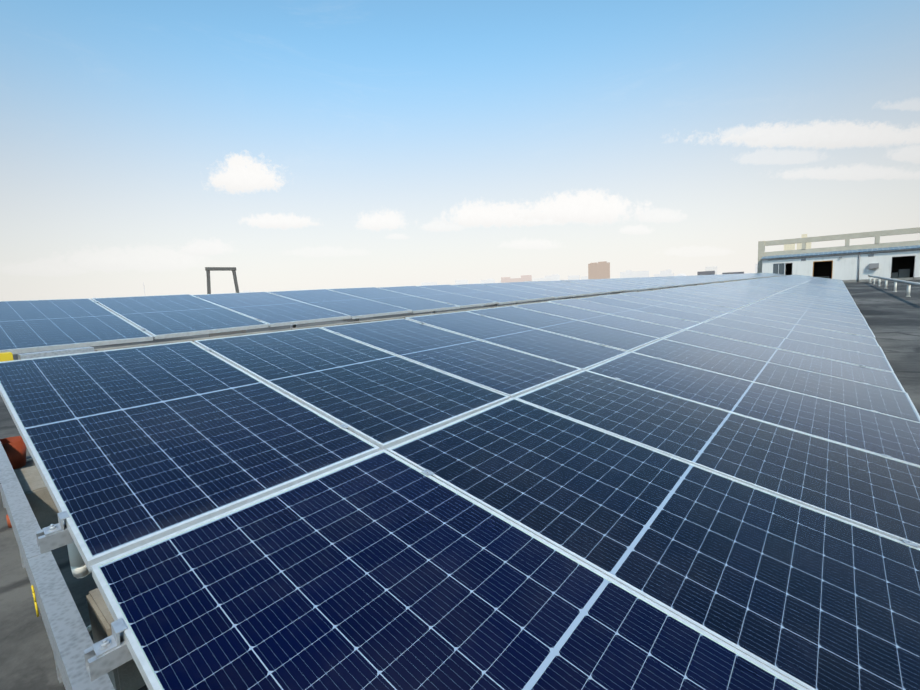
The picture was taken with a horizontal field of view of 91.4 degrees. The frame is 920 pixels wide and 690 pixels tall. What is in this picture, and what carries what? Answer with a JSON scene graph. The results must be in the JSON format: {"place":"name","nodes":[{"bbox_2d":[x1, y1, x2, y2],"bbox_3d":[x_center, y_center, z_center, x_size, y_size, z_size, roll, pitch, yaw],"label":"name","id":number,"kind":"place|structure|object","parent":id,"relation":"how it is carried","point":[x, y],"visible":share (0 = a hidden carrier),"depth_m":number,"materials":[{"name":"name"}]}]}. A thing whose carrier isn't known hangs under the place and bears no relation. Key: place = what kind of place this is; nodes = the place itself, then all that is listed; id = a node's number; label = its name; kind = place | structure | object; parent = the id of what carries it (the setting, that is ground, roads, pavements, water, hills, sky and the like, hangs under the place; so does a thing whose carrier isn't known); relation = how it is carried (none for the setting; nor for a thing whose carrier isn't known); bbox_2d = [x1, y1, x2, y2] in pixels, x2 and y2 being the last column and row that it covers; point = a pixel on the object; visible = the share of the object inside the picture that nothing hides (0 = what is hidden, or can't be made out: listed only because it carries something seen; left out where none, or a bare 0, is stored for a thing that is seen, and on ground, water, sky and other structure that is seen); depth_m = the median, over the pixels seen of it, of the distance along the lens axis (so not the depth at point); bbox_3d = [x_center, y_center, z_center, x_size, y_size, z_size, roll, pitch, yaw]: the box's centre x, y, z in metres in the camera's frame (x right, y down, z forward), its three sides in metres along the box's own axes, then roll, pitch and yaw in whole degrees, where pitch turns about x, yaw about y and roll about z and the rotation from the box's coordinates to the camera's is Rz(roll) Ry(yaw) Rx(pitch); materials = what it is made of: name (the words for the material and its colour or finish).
{"place":"outdoors","nodes":[
{"label":"outdoors","id":0,"kind":"place"},
{"bbox_2d":[421,282,436,285],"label":"building","id":1,"kind":"structure","parent":0,"point":[428,283],"depth_m":2511.09,"materials":[{"name":"white"}]},
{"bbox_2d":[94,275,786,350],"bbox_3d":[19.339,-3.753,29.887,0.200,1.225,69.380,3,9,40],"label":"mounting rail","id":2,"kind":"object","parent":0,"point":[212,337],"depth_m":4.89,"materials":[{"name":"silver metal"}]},
{"bbox_2d":[0,280,919,689],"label":"roof","id":3,"kind":"structure","parent":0,"point":[26,650],"depth_m":3.03,"materials":[{"name":"concrete"}]},
{"bbox_2d":[6,514,11,527],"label":"paint tins","id":4,"kind":"object","parent":3,"relation":"on","point":[8,522],"depth_m":3.24,"materials":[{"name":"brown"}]},
{"bbox_2d":[0,436,25,469],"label":"clay pot","id":5,"kind":"object","parent":3,"relation":"on","point":[14,448],"depth_m":4.46,"materials":[{"name":"brown ceramic"}]},
{"bbox_2d":[14,465,63,529],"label":"footing block","id":6,"kind":"structure","parent":3,"relation":"on","point":[39,498],"depth_m":3.20,"materials":[{"name":"concrete"}]},
{"bbox_2d":[18,347,93,359],"bbox_3d":[-2.894,0.660,3.337,0.140,1.250,0.400,3,9,40],"label":"mounting rail","id":7,"kind":"object","parent":3,"relation":"on","point":[54,353],"depth_m":3.21,"materials":[{"name":"metal"}]},
{"bbox_2d":[0,352,12,361],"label":"yellow tag","id":8,"kind":"object","parent":7,"relation":"attached to","point":[6,356],"depth_m":3.03,"materials":[{"name":"yellow paint"}]},
{"bbox_2d":[0,441,114,689],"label":"support beam","id":9,"kind":"structure","parent":3,"relation":"on","point":[70,639],"depth_m":1.84,"materials":[{"name":"metal"}]},
{"bbox_2d":[31,585,38,616],"bbox_3d":[-1.884,1.134,1.991,0.037,0.138,0.009,3,9,40],"label":"earth cable","id":10,"kind":"object","parent":9,"relation":"attached to","point":[35,600],"depth_m":1.98,"materials":[{"name":"yellow paint"}]},
{"bbox_2d":[26,458,91,631],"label":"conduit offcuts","id":11,"kind":"object","parent":3,"relation":"on","point":[89,629],"depth_m":2.15,"materials":[{"name":"plastic"}]},
{"bbox_2d":[86,588,145,689],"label":"support blocks","id":12,"kind":"structure","parent":3,"relation":"on","point":[126,676],"depth_m":1.80,"materials":[{"name":"grey concrete"}]},
{"bbox_2d":[205,267,245,336],"bbox_3d":[-6.793,-0.968,12.974,0.600,2.520,1.500,3,9,40],"label":"gantry frame","id":13,"kind":"object","parent":3,"relation":"on","point":[209,269],"depth_m":12.86,"materials":[{"name":"grey paint"}]},
{"bbox_2d":[290,276,775,327],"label":"steel supports","id":14,"kind":"object","parent":3,"relation":"on","point":[347,320],"depth_m":8.46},
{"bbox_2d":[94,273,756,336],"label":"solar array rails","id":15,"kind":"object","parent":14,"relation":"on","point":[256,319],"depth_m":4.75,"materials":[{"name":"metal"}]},
{"bbox_2d":[0,273,782,353],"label":"solar array","id":16,"kind":"object","parent":15,"relation":"attached to","point":[27,326],"depth_m":5.38,"materials":[{"name":"blue glass"}]},
{"bbox_2d":[757,227,919,272],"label":"concrete frame","id":17,"kind":"object","parent":3,"relation":"on","point":[804,241],"depth_m":55.52,"materials":[{"name":"beige concrete"}]},
{"bbox_2d":[762,248,919,279],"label":"building walls","id":18,"kind":"structure","parent":3,"relation":"on","point":[845,267],"depth_m":53.95,"materials":[{"name":"white paint"}]},
{"bbox_2d":[772,263,784,275],"bbox_3d":[41.589,-9.751,58.632,1.280,1.800,0.080,3,9,40],"label":"window","id":19,"kind":"structure","parent":18,"relation":"attached to","point":[778,268],"depth_m":58.56,"materials":[{"name":"white glass"}]},
{"bbox_2d":[813,260,832,278],"bbox_3d":[45.087,-9.059,55.854,1.920,2.750,0.263,3,9,40],"label":"door lining","id":20,"kind":"object","parent":18,"relation":"attached to","point":[823,261],"depth_m":55.62,"materials":[{"name":"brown wood"}]},
{"bbox_2d":[761,245,919,258],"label":"blue roof","id":21,"kind":"structure","parent":18,"relation":"on","point":[848,251],"depth_m":54.48,"materials":[{"name":"blue metal"}]},
{"bbox_2d":[771,249,919,281],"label":"building fittings","id":22,"kind":"object","parent":18,"relation":"attached to","point":[873,265],"depth_m":52.82,"materials":[{"name":"grey metal"}]},
{"bbox_2d":[842,277,919,281],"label":"wall skirting","id":23,"kind":"object","parent":3,"relation":"attached to","point":[910,278],"depth_m":52.64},
{"bbox_2d":[869,277,910,296],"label":"railing posts","id":24,"kind":"object","parent":3,"relation":"on","point":[908,288],"depth_m":28.17,"materials":[{"name":"white metal"}]},
{"bbox_2d":[868,275,919,286],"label":"service pipe","id":25,"kind":"object","parent":24,"relation":"on","point":[905,282],"depth_m":25.91,"materials":[{"name":"grey metal"}]},
{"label":"building floor","id":26,"kind":"structure","parent":3,"relation":"on","visible":0},
{"bbox_2d":[822,269,909,277],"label":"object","id":27,"kind":"object","parent":26,"relation":"on","point":[902,273],"depth_m":52.45,"materials":[{"name":"grey"}]},
{"bbox_2d":[0,0,919,300],"label":"sky","id":28,"kind":"structure","parent":0,"point":[291,145],"materials":[{"name":"blue"}]},
{"bbox_2d":[455,280,467,284],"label":"building","id":29,"kind":"structure","parent":0,"point":[458,282],"depth_m":2515.94,"materials":[{"name":"white"}]},
{"bbox_2d":[480,279,494,283],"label":"building","id":30,"kind":"structure","parent":0,"point":[488,281],"depth_m":2392.01,"materials":[{"name":"white"}]},
{"bbox_2d":[501,275,531,282],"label":"block","id":31,"kind":"structure","parent":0,"point":[523,278],"depth_m":1669.08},
{"bbox_2d":[540,278,552,280],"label":"building","id":32,"kind":"structure","parent":0,"point":[546,279],"depth_m":2235.68,"materials":[{"name":"white"}]},
{"bbox_2d":[545,274,559,280],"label":"building","id":33,"kind":"structure","parent":0,"point":[555,277],"depth_m":2343.05,"materials":[{"name":"white"}]},
{"bbox_2d":[568,275,579,279],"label":"building","id":34,"kind":"structure","parent":0,"point":[575,277],"depth_m":2205.61,"materials":[{"name":"white"}]},
{"bbox_2d":[588,261,609,278],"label":"building","id":35,"kind":"structure","parent":0,"point":[599,270],"depth_m":1415.47,"materials":[{"name":"beige concrete"}]},
{"bbox_2d":[620,270,634,277],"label":"block","id":36,"kind":"structure","parent":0,"point":[627,274],"depth_m":2749.71,"materials":[{"name":"white"}]},
{"bbox_2d":[631,271,648,277],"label":"block","id":37,"kind":"structure","parent":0,"point":[639,274],"depth_m":2112.70,"materials":[{"name":"white"}]},
{"bbox_2d":[660,269,671,276],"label":"building","id":38,"kind":"structure","parent":0,"point":[668,272],"depth_m":2392.63,"materials":[{"name":"white"}]},
{"bbox_2d":[697,271,714,274],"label":"building","id":39,"kind":"structure","parent":0,"point":[706,273],"depth_m":225.71,"materials":[{"name":"grey"}]},
{"bbox_2d":[705,266,716,274],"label":"building","id":40,"kind":"structure","parent":0,"point":[712,268],"depth_m":2784.71,"materials":[{"name":"white"}]},
{"bbox_2d":[722,272,743,273],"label":"building","id":41,"kind":"structure","parent":0,"point":[734,273],"depth_m":253.64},
{"bbox_2d":[784,244,794,250],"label":"building","id":42,"kind":"structure","parent":0,"point":[789,246],"depth_m":795.02,"materials":[{"name":"beige"}]},
{"bbox_2d":[797,234,810,249],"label":"tower","id":43,"kind":"structure","parent":0,"point":[808,245],"depth_m":704.08,"materials":[{"name":"beige concrete"}]},
{"bbox_2d":[785,256,914,278],"bbox_3d":[57.820,-9.573,51.006,37.810,3.550,8.760,3,9,40],"label":"building interior","id":44,"kind":"object","parent":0,"point":[824,268],"depth_m":58.25,"materials":[{"name":"black"}]},
{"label":"front supports","id":45,"kind":"object","parent":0,"visible":0},
{"bbox_2d":[36,279,917,681],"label":"solar array rails","id":46,"kind":"object","parent":45,"relation":"on","point":[108,655],"depth_m":1.06,"materials":[{"name":"metal"}]},
{"bbox_2d":[63,521,90,577],"bbox_3d":[-1.310,0.685,1.582,0.078,0.256,0.246,-5,7,-16],"label":"pipe","id":47,"kind":"object","parent":46,"relation":"attached to","point":[79,569],"depth_m":1.48,"materials":[{"name":"white plastic"}]},
{"bbox_2d":[0,275,919,689],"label":"solar array","id":48,"kind":"object","parent":46,"relation":"attached to","point":[722,495],"depth_m":1.75,"materials":[{"name":"blue glass"}]}
]}

